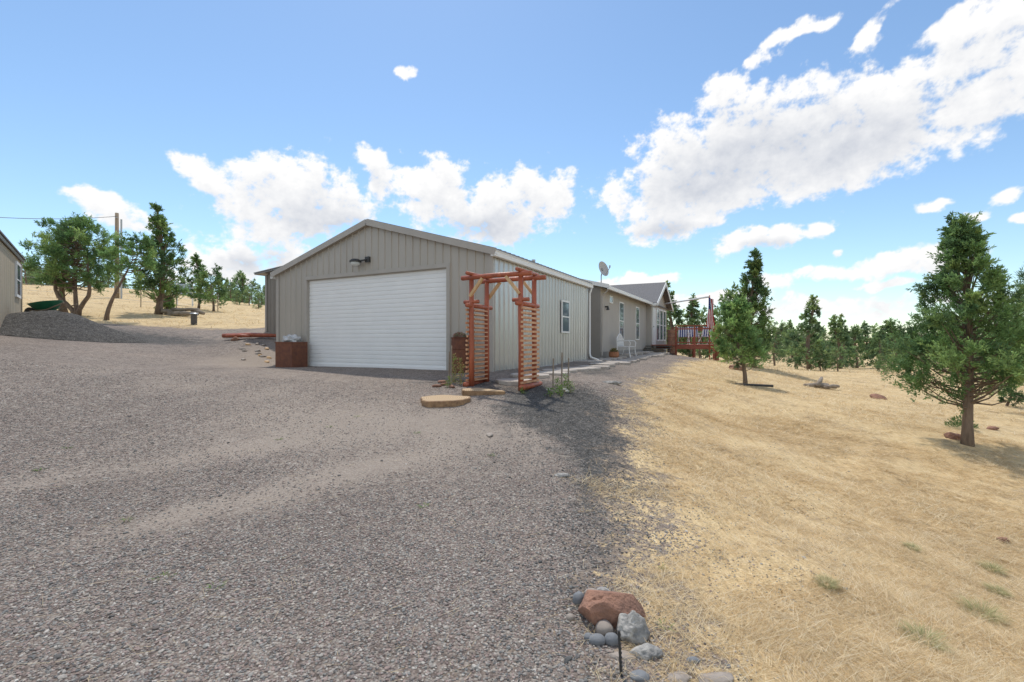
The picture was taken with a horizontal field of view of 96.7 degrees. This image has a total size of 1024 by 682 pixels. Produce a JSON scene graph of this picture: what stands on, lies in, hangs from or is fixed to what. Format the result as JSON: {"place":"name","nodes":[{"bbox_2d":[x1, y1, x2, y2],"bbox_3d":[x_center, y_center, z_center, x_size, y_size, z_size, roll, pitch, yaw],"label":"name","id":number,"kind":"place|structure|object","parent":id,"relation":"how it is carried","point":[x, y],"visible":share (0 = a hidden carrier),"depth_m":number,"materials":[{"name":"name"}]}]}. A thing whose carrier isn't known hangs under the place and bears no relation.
{"place":"outdoors","nodes":[
{"label":"outdoors","id":0,"kind":"place"},
{"bbox_2d":[0,285,1023,681],"bbox_3d":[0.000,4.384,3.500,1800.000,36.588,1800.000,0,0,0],"label":"ground","id":1,"kind":"structure","parent":0,"point":[204,349],"depth_m":4.48,"materials":[{"name":"plant"}]},
{"bbox_2d":[0,230,25,326],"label":"storage shed","id":2,"kind":"structure","parent":1,"relation":"on","point":[11,279],"depth_m":14.37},
{"bbox_2d":[15,261,20,298],"bbox_3d":[-17.104,-2.100,15.769,0.050,1.200,1.200,0,0,-42],"label":"window","id":3,"kind":"structure","parent":2,"relation":"in","point":[17,265],"depth_m":15.58,"materials":[{"name":"white paint"}]},
{"bbox_2d":[21,260,41,284],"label":"juniper tree","id":4,"kind":"object","parent":1,"relation":"on","point":[27,276],"visible":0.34,"depth_m":50.05,"materials":[{"name":"green plant"}]},
{"bbox_2d":[34,219,90,312],"bbox_3d":[-22.181,-3.626,22.674,2.072,4.838,2.179,0,0,31],"label":"juniper tree","id":5,"kind":"object","parent":1,"relation":"on","point":[64,295],"visible":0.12,"depth_m":22.43,"materials":[{"name":"green plant"}]},
{"bbox_2d":[17,212,130,315],"bbox_3d":[-21.025,-3.650,21.975,3.930,5.355,3.916,0,0,0],"label":"juniper tree","id":6,"kind":"object","parent":1,"relation":"on","point":[78,231],"visible":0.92,"depth_m":21.41,"materials":[{"name":"green plant"}]},
{"bbox_2d":[0,310,147,342],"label":"gravel pile","id":7,"kind":"object","parent":1,"relation":"on","point":[53,325],"visible":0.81,"depth_m":13.82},
{"bbox_2d":[24,300,76,311],"bbox_3d":[-15.197,-1.059,14.907,1.367,0.560,0.645,0,0,-6],"label":"wheelbarrow","id":8,"kind":"object","parent":7,"relation":"on","point":[46,305],"visible":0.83,"depth_m":14.72,"materials":[{"name":"green plastic"}]},
{"bbox_2d":[101,271,113,287],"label":"juniper tree","id":9,"kind":"object","parent":1,"relation":"on","point":[110,278],"visible":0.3,"depth_m":61.87,"materials":[{"name":"green plant"}]},
{"bbox_2d":[114,213,121,298],"bbox_3d":[-31.152,-6.506,35.940,0.550,7.225,0.390,0,0,19],"label":"utility pole","id":10,"kind":"object","parent":1,"relation":"on","point":[119,294],"visible":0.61,"depth_m":35.95,"materials":[{"name":"brown wood"}]},
{"bbox_2d":[23,276,217,311],"bbox_3d":[-27.055,-3.158,30.061,12.804,2.478,1.868,0,0,-19],"label":"wire fence","id":11,"kind":"object","parent":1,"relation":"on","point":[146,295],"visible":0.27,"depth_m":30.11,"materials":[{"name":"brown metal"}]},
{"bbox_2d":[96,231,159,319],"bbox_3d":[-17.747,-2.946,21.053,2.304,4.348,2.210,0,0,-43],"label":"juniper tree","id":12,"kind":"object","parent":1,"relation":"on","point":[146,243],"visible":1,"depth_m":20.94,"materials":[{"name":"green plant"}]},
{"bbox_2d":[126,202,194,314],"bbox_3d":[-20.254,-4.639,26.125,3.322,6.607,2.956,0,0,15],"label":"juniper tree","id":13,"kind":"object","parent":1,"relation":"on","point":[160,229],"visible":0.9,"depth_m":25.86,"materials":[{"name":"green plant"}]},
{"bbox_2d":[163,296,175,308],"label":"juniper tree","id":14,"kind":"object","parent":1,"relation":"on","point":[168,305],"visible":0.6,"depth_m":30.00,"materials":[{"name":"green plant"}]},
{"bbox_2d":[161,307,204,315],"bbox_3d":[-18.837,-1.659,26.059,2.386,0.549,0.747,0,0,0],"label":"log pile","id":15,"kind":"object","parent":1,"relation":"on","point":[172,311],"visible":0.94,"depth_m":25.91,"materials":[{"name":"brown wood"}]},
{"bbox_2d":[190,313,197,324],"bbox_3d":[-15.028,-1.047,21.504,0.340,0.560,0.340,0,0,0],"label":"metal canister","id":16,"kind":"object","parent":1,"relation":"on","point":[193,318],"visible":1,"depth_m":21.39,"materials":[{"name":"grey metal"}]},
{"bbox_2d":[183,252,214,308],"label":"juniper tree","id":17,"kind":"object","parent":1,"relation":"on","point":[197,261],"visible":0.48,"depth_m":33.77,"materials":[{"name":"green plant"}]},
{"bbox_2d":[191,263,233,310],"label":"juniper tree","id":18,"kind":"object","parent":1,"relation":"on","point":[214,282],"visible":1,"depth_m":32.82,"materials":[{"name":"green plant"}]},
{"bbox_2d":[223,281,239,300],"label":"juniper tree","id":19,"kind":"object","parent":1,"relation":"on","point":[233,286],"visible":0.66,"depth_m":57.81,"materials":[{"name":"green plant"}]},
{"bbox_2d":[232,289,241,304],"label":"juniper tree","id":20,"kind":"object","parent":1,"relation":"on","point":[237,296],"visible":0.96,"depth_m":47.89,"materials":[{"name":"green plant"}]},
{"bbox_2d":[233,272,247,302],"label":"juniper tree","id":21,"kind":"object","parent":1,"relation":"on","point":[242,281],"visible":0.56,"depth_m":61.71,"materials":[{"name":"green plant"}]},
{"bbox_2d":[222,333,275,337],"bbox_3d":[-9.494,-0.209,16.518,2.218,0.194,0.268,0,0,6],"label":"log pile","id":22,"kind":"object","parent":1,"relation":"on","point":[232,335],"visible":0.88,"depth_m":16.48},
{"bbox_2d":[241,288,256,304],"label":"juniper tree","id":23,"kind":"object","parent":1,"relation":"on","point":[248,295],"visible":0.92,"depth_m":49.76,"materials":[{"name":"green plant"}]},
{"bbox_2d":[242,279,258,303],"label":"juniper tree","id":24,"kind":"object","parent":1,"relation":"on","point":[252,283],"visible":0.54,"depth_m":59.65,"materials":[{"name":"green plant"}]},
{"bbox_2d":[251,291,264,308],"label":"juniper tree","id":25,"kind":"object","parent":1,"relation":"on","point":[259,301],"visible":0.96,"depth_m":43.92,"materials":[{"name":"green plant"}]},
{"bbox_2d":[253,284,264,304],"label":"juniper tree","id":26,"kind":"object","parent":1,"relation":"on","point":[258,287],"visible":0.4,"depth_m":54.79,"materials":[{"name":"green plant"}]},
{"bbox_2d":[254,266,280,333],"bbox_3d":[-6.975,-1.438,18.478,4.281,3.075,4.525,0,0,28],"label":"lean to shed","id":27,"kind":"object","parent":1,"relation":"on","point":[270,305],"visible":0.07,"depth_m":17.42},
{"bbox_2d":[275,342,307,366],"bbox_3d":[-6.216,0.384,12.824,0.724,0.723,0.512,0,0,28],"label":"planter box","id":28,"kind":"object","parent":1,"relation":"on","point":[291,354],"visible":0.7,"depth_m":12.63,"materials":[{"name":"wood"}]},
{"bbox_2d":[282,334,301,341],"bbox_3d":[-6.192,-0.028,12.814,0.594,0.336,0.427,0,0,0],"label":"plastic bag","id":29,"kind":"object","parent":28,"relation":"in","point":[292,338],"visible":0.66,"depth_m":12.70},
{"bbox_2d":[0,359,852,681],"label":"gravel","id":30,"kind":"structure","parent":1,"relation":"on","point":[164,565],"depth_m":2.76,"materials":[{"name":"gravel"}]},
{"bbox_2d":[270,219,598,371],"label":"garage","id":31,"kind":"structure","parent":1,"relation":"on","point":[370,293],"depth_m":11.86,"materials":[{"name":"beige paint"}]},
{"bbox_2d":[309,269,445,369],"bbox_3d":[-3.665,-0.509,11.960,4.880,2.458,0.050,0,0,28],"label":"roll up door","id":32,"kind":"structure","parent":31,"relation":"in","point":[397,320],"depth_m":11.83,"materials":[{"name":"white metal"}]},
{"bbox_2d":[561,300,569,332],"bbox_3d":[1.660,-0.750,14.129,0.040,1.000,0.660,0,0,28],"label":"window","id":33,"kind":"structure","parent":31,"relation":"in","point":[565,305],"depth_m":14.10,"materials":[{"name":"glass"}]},
{"bbox_2d":[421,395,470,407],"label":"stone slab","id":34,"kind":"structure","parent":1,"relation":"on","point":[437,401],"depth_m":6.83,"materials":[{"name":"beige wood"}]},
{"bbox_2d":[447,353,460,382],"bbox_3d":[-1.177,0.526,8.899,0.611,0.598,0.578,0,0,0],"label":"garden plant","id":35,"kind":"object","parent":1,"relation":"on","point":[454,378],"visible":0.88,"depth_m":8.88,"materials":[{"name":"green plant"}]},
{"bbox_2d":[451,337,468,372],"bbox_3d":[-1.174,0.316,10.251,0.410,0.800,0.410,0,0,28],"label":"rusted can planter","id":36,"kind":"object","parent":1,"relation":"on","point":[459,347],"visible":0.69,"depth_m":10.08,"materials":[{"name":"metal"}]},
{"bbox_2d":[456,357,464,383],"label":"garden plant","id":37,"kind":"object","parent":1,"relation":"on","point":[460,371],"visible":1,"depth_m":8.67,"materials":[{"name":"green plant"}]},
{"bbox_2d":[461,388,504,395],"bbox_3d":[-0.520,0.889,7.817,0.748,0.120,0.433,3,1,-17],"label":"wood slice","id":38,"kind":"object","parent":1,"relation":"on","point":[474,391],"visible":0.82,"depth_m":7.63,"materials":[{"name":"beige wood"}]},
{"bbox_2d":[461,267,545,390],"bbox_3d":[-0.161,-0.156,8.504,1.451,2.253,0.880,0,0,28],"label":"garden arbor","id":39,"kind":"object","parent":1,"relation":"on","point":[523,275],"visible":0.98,"depth_m":8.46,"materials":[{"name":"brown wood"}]},
{"bbox_2d":[1,284,1023,681],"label":"dry grass","id":40,"kind":"structure","parent":1,"relation":"on","point":[955,658],"depth_m":3.62,"materials":[{"name":"plant"}]},
{"bbox_2d":[23,270,1021,361],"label":"distant woods","id":41,"kind":"object","parent":1,"relation":"on","point":[872,328],"visible":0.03,"depth_m":59.69,"materials":[{"name":"green plant"}]},
{"bbox_2d":[561,353,562,384],"bbox_3d":[0.918,0.549,8.400,0.038,0.670,0.028,0,0,0],"label":"garden stake","id":42,"kind":"object","parent":1,"relation":"on","point":[561,368],"visible":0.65,"depth_m":8.39,"materials":[{"name":"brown wood"}]},
{"bbox_2d":[572,591,583,605],"bbox_3d":[0.371,1.431,2.519,0.072,0.085,0.070,0,0,0],"label":"rock","id":43,"kind":"object","parent":1,"relation":"on","point":[578,597],"visible":0.68,"depth_m":2.50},
{"bbox_2d":[589,633,604,645],"bbox_3d":[0.415,1.457,2.217,0.082,0.051,0.065,0,0,0],"label":"rock","id":44,"kind":"object","parent":1,"relation":"on","point":[597,639],"visible":0.98,"depth_m":2.20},
{"bbox_2d":[595,619,613,636],"bbox_3d":[0.464,1.449,2.287,0.089,0.085,0.084,0,0,0],"label":"rock","id":45,"kind":"object","parent":1,"relation":"on","point":[603,627],"visible":0.66,"depth_m":2.27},
{"bbox_2d":[605,632,617,646],"bbox_3d":[0.484,1.457,2.217,0.072,0.069,0.064,0,0,0],"label":"rock","id":46,"kind":"object","parent":1,"relation":"on","point":[611,638],"visible":0.87,"depth_m":2.20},
{"bbox_2d":[578,589,645,627],"bbox_3d":[0.530,1.423,2.417,0.353,0.234,0.234,0,0,-11],"label":"rock","id":47,"kind":"object","parent":1,"relation":"on","point":[595,607],"visible":0.69,"depth_m":2.35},
{"bbox_2d":[617,630,622,676],"bbox_3d":[0.479,1.403,2.009,0.027,0.251,0.016,0,0,0],"label":"metal stake","id":48,"kind":"object","parent":1,"relation":"on","point":[620,653],"visible":0.98,"depth_m":2.00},
{"bbox_2d":[609,650,636,662],"bbox_3d":[0.520,1.476,2.124,0.141,0.035,0.079,0,0,0],"label":"rock","id":49,"kind":"object","parent":1,"relation":"on","point":[614,655],"visible":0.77,"depth_m":2.11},
{"bbox_2d":[616,334,636,357],"bbox_3d":[4.689,0.175,18.693,0.632,0.975,1.100,0,0,28],"label":"garden bench","id":50,"kind":"object","parent":1,"relation":"on","point":[619,339],"visible":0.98,"depth_m":18.65,"materials":[{"name":"white paint"}]},
{"bbox_2d":[583,279,673,357],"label":"house","id":51,"kind":"structure","parent":1,"relation":"on","point":[636,313],"depth_m":21.39,"materials":[{"name":"paint"}]},
{"bbox_2d":[599,261,610,287],"bbox_3d":[3.569,-2.552,17.313,0.459,1.003,0.431,0,0,28],"label":"satellite dish","id":52,"kind":"object","parent":51,"relation":"attached to","point":[603,269],"visible":1,"depth_m":17.44,"materials":[{"name":"grey metal"}]},
{"bbox_2d":[619,302,623,339],"bbox_3d":[4.858,-0.885,20.187,0.030,1.670,0.800,0,0,28],"label":"window","id":53,"kind":"structure","parent":51,"relation":"in","point":[621,305],"depth_m":20.16,"materials":[{"name":"glass"}]},
{"bbox_2d":[635,306,639,339],"bbox_3d":[6.345,-0.885,23.020,0.030,1.670,0.800,0,0,28],"label":"window","id":54,"kind":"structure","parent":51,"relation":"in","point":[637,309],"depth_m":23.00,"materials":[{"name":"glass"}]},
{"bbox_2d":[652,307,655,344],"bbox_3d":[7.992,-0.825,25.486,0.100,2.050,0.900,0,0,28],"label":"door","id":55,"kind":"structure","parent":51,"relation":"in","point":[653,309],"depth_m":25.24,"materials":[{"name":"white paint"}]},
{"bbox_2d":[656,308,659,340],"bbox_3d":[8.512,-0.950,26.570,0.030,1.900,0.900,0,0,28],"label":"window","id":56,"kind":"structure","parent":51,"relation":"in","point":[657,310],"depth_m":26.44,"materials":[{"name":"glass"}]},
{"bbox_2d":[660,309,662,340],"bbox_3d":[9.047,-0.950,27.588,0.030,1.900,1.000,0,0,28],"label":"window","id":57,"kind":"structure","parent":51,"relation":"in","point":[661,311],"depth_m":27.62,"materials":[{"name":"glass"}]},
{"bbox_2d":[663,310,665,340],"bbox_3d":[9.581,-0.950,28.606,0.030,1.900,0.900,0,0,28],"label":"window","id":58,"kind":"structure","parent":51,"relation":"in","point":[664,312],"depth_m":28.58,"materials":[{"name":"glass"}]},
{"bbox_2d":[616,610,649,644],"bbox_3d":[0.600,1.427,2.260,0.157,0.178,0.133,0,0,0],"label":"rock","id":59,"kind":"object","parent":1,"relation":"on","point":[631,626],"visible":0.88,"depth_m":2.23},
{"bbox_2d":[629,669,649,681],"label":"rock","id":60,"kind":"object","parent":1,"relation":"on","point":[642,675],"visible":0.97,"depth_m":2.00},
{"bbox_2d":[629,643,663,660],"bbox_3d":[0.627,1.468,2.151,0.174,0.079,0.102,0,0,0],"label":"rock","id":61,"kind":"object","parent":1,"relation":"on","point":[647,651],"visible":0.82,"depth_m":2.12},
{"bbox_2d":[643,346,671,354],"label":"entry steps","id":62,"kind":"structure","parent":1,"relation":"on","point":[658,348],"depth_m":23.86,"materials":[{"name":"brown wood"}]},
{"bbox_2d":[667,330,674,353],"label":"stone pillar","id":63,"kind":"structure","parent":1,"relation":"on","point":[670,337],"depth_m":24.68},
{"bbox_2d":[667,670,691,681],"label":"rock","id":64,"kind":"object","parent":1,"relation":"on","point":[680,675],"visible":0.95,"depth_m":2.00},
{"bbox_2d":[666,280,698,354],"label":"juniper tree","id":65,"kind":"object","parent":1,"relation":"on","point":[677,312],"visible":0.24,"depth_m":35.76,"materials":[{"name":"green plant"}]},
{"bbox_2d":[656,325,718,360],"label":"wooden deck","id":66,"kind":"structure","parent":1,"relation":"on","point":[693,346],"depth_m":24.79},
{"bbox_2d":[678,327,687,343],"bbox_3d":[10.093,-0.307,26.858,0.580,1.032,0.662,0,0,22],"label":"deck chair","id":67,"kind":"object","parent":66,"relation":"on","point":[682,333],"visible":0.8,"depth_m":27.05,"materials":[{"name":"white fabric"}]},
{"bbox_2d":[687,327,699,343],"bbox_3d":[10.240,-0.307,25.650,0.580,1.032,0.662,0,0,11],"label":"deck chair","id":68,"kind":"object","parent":66,"relation":"on","point":[690,333],"visible":0.83,"depth_m":25.84,"materials":[{"name":"white fabric"}]},
{"bbox_2d":[697,326,711,344],"bbox_3d":[10.610,-0.307,25.002,0.662,1.032,0.580,0,0,-39],"label":"deck chair","id":69,"kind":"object","parent":66,"relation":"on","point":[705,332],"visible":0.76,"depth_m":25.18,"materials":[{"name":"white fabric"}]},
{"bbox_2d":[674,293,706,356],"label":"juniper tree","id":70,"kind":"object","parent":1,"relation":"on","point":[691,315],"visible":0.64,"depth_m":33.91,"materials":[{"name":"green plant"}]},
{"bbox_2d":[687,656,699,663],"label":"rock","id":71,"kind":"object","parent":1,"relation":"on","point":[694,658],"visible":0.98,"depth_m":2.09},
{"bbox_2d":[687,305,712,358],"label":"juniper tree","id":72,"kind":"object","parent":1,"relation":"on","point":[702,318],"visible":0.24,"depth_m":39.55,"materials":[{"name":"green plant"}]},
{"bbox_2d":[709,295,709,358],"bbox_3d":[10.373,-0.605,23.898,0.074,3.600,0.074,0,0,-23],"label":"flag pole","id":73,"kind":"object","parent":1,"relation":"on","point":[709,338],"visible":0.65,"depth_m":23.87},
{"bbox_2d":[664,296,708,304],"bbox_3d":[9.603,-2.237,25.121,0.090,0.264,2.896,0,0,-32],"label":"horizontal pole","id":74,"kind":"object","parent":73,"relation":"attached to","point":[687,300],"visible":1,"depth_m":25.00,"materials":[{"name":"metal"}]},
{"bbox_2d":[706,298,714,328],"bbox_3d":[10.403,-1.450,23.786,0.478,1.670,0.088,0,0,-6],"label":"flag","id":75,"kind":"object","parent":73,"relation":"hanging from","point":[710,322],"visible":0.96,"depth_m":23.80,"materials":[{"name":"multicoloured fabric"}]},
{"bbox_2d":[697,671,733,681],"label":"rock","id":76,"kind":"object","parent":1,"relation":"on","point":[724,675],"visible":0.95,"depth_m":2.00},
{"bbox_2d":[705,281,745,361],"bbox_3d":[15.817,-1.013,33.894,3.789,6.928,4.470,0,0,37],"label":"juniper tree","id":77,"kind":"object","parent":1,"relation":"on","point":[728,296],"visible":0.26,"depth_m":33.58,"materials":[{"name":"green plant"}]},
{"bbox_2d":[708,291,771,383],"bbox_3d":[7.020,-0.022,14.064,1.796,3.076,1.634,0,0,27],"label":"juniper tree","id":78,"kind":"object","parent":1,"relation":"on","point":[731,320],"visible":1,"depth_m":13.94,"materials":[{"name":"green plant"}]},
{"bbox_2d":[723,247,777,367],"bbox_3d":[11.546,-1.544,22.035,2.602,6.045,2.904,0,0,0],"label":"juniper tree","id":79,"kind":"object","parent":1,"relation":"on","point":[754,278],"visible":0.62,"depth_m":21.72,"materials":[{"name":"green plant"}]},
{"bbox_2d":[731,383,772,386],"bbox_3d":[7.040,1.295,13.407,1.163,0.090,0.141,0,0,18],"label":"black pipe","id":80,"kind":"object","parent":1,"relation":"on","point":[759,385],"visible":0.74,"depth_m":13.35,"materials":[{"name":"metal"}]},
{"bbox_2d":[761,320,790,365],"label":"juniper tree","id":81,"kind":"object","parent":1,"relation":"on","point":[775,341],"visible":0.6,"depth_m":35.77,"materials":[{"name":"green plant"}]},
{"bbox_2d":[784,319,801,356],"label":"juniper tree","id":82,"kind":"object","parent":1,"relation":"on","point":[790,323],"visible":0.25,"depth_m":54.78,"materials":[{"name":"green plant"}]},
{"bbox_2d":[775,327,817,366],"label":"juniper tree","id":83,"kind":"object","parent":1,"relation":"on","point":[799,335],"visible":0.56,"depth_m":30.04,"materials":[{"name":"green plant"}]},
{"bbox_2d":[781,294,835,369],"bbox_3d":[18.340,-0.186,27.966,2.736,5.494,2.635,0,0,-28],"label":"juniper tree","id":84,"kind":"object","parent":1,"relation":"on","point":[804,327],"visible":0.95,"depth_m":28.01,"materials":[{"name":"green plant"}]},
{"bbox_2d":[808,349,833,370],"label":"juniper tree","id":85,"kind":"object","parent":1,"relation":"on","point":[821,355],"visible":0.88,"depth_m":26.97,"materials":[{"name":"green plant"}]},
{"bbox_2d":[803,377,839,388],"bbox_3d":[11.582,1.577,17.137,1.168,0.433,0.656,0,0,0],"label":"log pile","id":86,"kind":"object","parent":1,"relation":"on","point":[818,384],"visible":0.93,"depth_m":17.07,"materials":[{"name":"grey wood"}]},
{"bbox_2d":[811,327,844,361],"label":"juniper tree","id":87,"kind":"object","parent":1,"relation":"on","point":[823,334],"visible":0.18,"depth_m":39.84,"materials":[{"name":"green plant"}]},
{"bbox_2d":[815,572,842,589],"bbox_3d":[2.069,1.580,2.983,0.215,0.058,0.209,0,0,0],"label":"bunchgrass","id":88,"kind":"object","parent":1,"relation":"on","point":[832,583],"visible":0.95,"depth_m":2.99,"materials":[{"name":"plant"}]},
{"bbox_2d":[823,346,849,371],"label":"juniper tree","id":89,"kind":"object","parent":1,"relation":"on","point":[831,354],"visible":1,"depth_m":25.97,"materials":[{"name":"green plant"}]},
{"bbox_2d":[822,314,863,368],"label":"juniper tree","id":90,"kind":"object","parent":1,"relation":"on","point":[839,334],"visible":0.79,"depth_m":33.89,"materials":[{"name":"green plant"}]},
{"bbox_2d":[833,313,862,354],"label":"juniper tree","id":91,"kind":"object","parent":1,"relation":"on","point":[845,330],"visible":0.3,"depth_m":59.93,"materials":[{"name":"green plant"}]},
{"bbox_2d":[842,324,875,367],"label":"juniper tree","id":92,"kind":"object","parent":1,"relation":"on","point":[854,332],"visible":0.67,"depth_m":35.83,"materials":[{"name":"green plant"}]},
{"bbox_2d":[857,321,874,357],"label":"juniper tree","id":93,"kind":"object","parent":1,"relation":"on","point":[865,331],"visible":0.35,"depth_m":59.84,"materials":[{"name":"green plant"}]},
{"bbox_2d":[864,330,892,369],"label":"juniper tree","id":94,"kind":"object","parent":1,"relation":"on","point":[878,336],"visible":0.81,"depth_m":32.07,"materials":[{"name":"green plant"}]},
{"bbox_2d":[869,393,887,399],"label":"rock","id":95,"kind":"object","parent":1,"relation":"on","point":[877,396],"visible":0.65,"depth_m":14.22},
{"bbox_2d":[872,354,893,372],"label":"juniper tree","id":96,"kind":"object","parent":1,"relation":"on","point":[880,360],"visible":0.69,"depth_m":23.98,"materials":[{"name":"green plant"}]},
{"bbox_2d":[880,317,904,364],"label":"juniper tree","id":97,"kind":"object","parent":1,"relation":"on","point":[887,326],"visible":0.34,"depth_m":37.88,"materials":[{"name":"green plant"}]},
{"bbox_2d":[903,540,924,551],"bbox_3d":[3.471,1.786,3.955,0.199,0.052,0.190,0,0,0],"label":"bunchgrass","id":98,"kind":"object","parent":1,"relation":"on","point":[911,545],"visible":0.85,"depth_m":3.97,"materials":[{"name":"plant"}]},
{"bbox_2d":[892,616,952,653],"bbox_3d":[2.273,1.634,2.515,0.310,0.083,0.304,0,0,0],"label":"bunchgrass","id":99,"kind":"object","parent":1,"relation":"on","point":[922,631],"visible":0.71,"depth_m":2.55,"materials":[{"name":"plant"}]},
{"bbox_2d":[877,210,1023,446],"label":"juniper tree","id":100,"kind":"object","parent":1,"relation":"on","point":[963,241],"visible":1,"depth_m":7.68,"materials":[{"name":"green plant"}]},
{"bbox_2d":[943,432,960,439],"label":"rock","id":101,"kind":"object","parent":1,"relation":"on","point":[951,435],"visible":0.67,"depth_m":7.97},
{"bbox_2d":[945,415,979,428],"bbox_3d":[8.928,1.600,9.045,0.524,0.282,0.517,0,0,0],"label":"juniper shoot","id":102,"kind":"object","parent":1,"relation":"on","point":[957,423],"visible":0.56,"depth_m":9.06,"materials":[{"name":"green plant"}]},
{"bbox_2d":[951,593,1014,624],"bbox_3d":[3.154,1.805,3.050,0.358,0.096,0.364,0,0,0],"label":"bunchgrass","id":103,"kind":"object","parent":1,"relation":"on","point":[966,605],"visible":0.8,"depth_m":3.07,"materials":[{"name":"plant"}]},
{"bbox_2d":[974,558,1012,574],"bbox_3d":[4.080,1.921,3.865,0.264,0.068,0.268,0,0,0],"label":"bunchgrass","id":104,"kind":"object","parent":1,"relation":"on","point":[991,567],"visible":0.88,"depth_m":3.88,"materials":[{"name":"plant"}]},
{"bbox_2d":[982,582,1013,597],"bbox_3d":[3.666,1.884,3.446,0.212,0.057,0.217,0,0,0],"label":"bunchgrass","id":105,"kind":"object","parent":1,"relation":"on","point":[998,588],"visible":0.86,"depth_m":3.45,"materials":[{"name":"plant"}]},
{"bbox_2d":[974,307,1022,375],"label":"juniper tree","id":106,"kind":"object","parent":1,"relation":"on","point":[987,342],"visible":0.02,"depth_m":24.16,"materials":[{"name":"green plant"}]},
{"bbox_2d":[978,267,1023,398],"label":"pine tree","id":107,"kind":"object","parent":1,"relation":"on","point":[1021,275],"visible":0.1,"depth_m":11.84,"materials":[{"name":"green plant"}]},
{"bbox_2d":[996,374,1023,406],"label":"juniper tree","id":108,"kind":"object","parent":1,"relation":"on","point":[1002,399],"visible":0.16,"depth_m":13.84,"materials":[{"name":"green plant"}]},
{"bbox_2d":[61,0,1023,319],"bbox_3d":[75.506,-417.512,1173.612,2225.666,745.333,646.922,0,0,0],"label":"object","id":109,"kind":"structure","parent":0,"point":[861,130],"depth_m":1229.05,"materials":[{"name":"white"}]},
{"bbox_2d":[495,351,669,385],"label":"flagstone path","id":110,"kind":"structure","parent":0,"point":[606,363],"depth_m":13.05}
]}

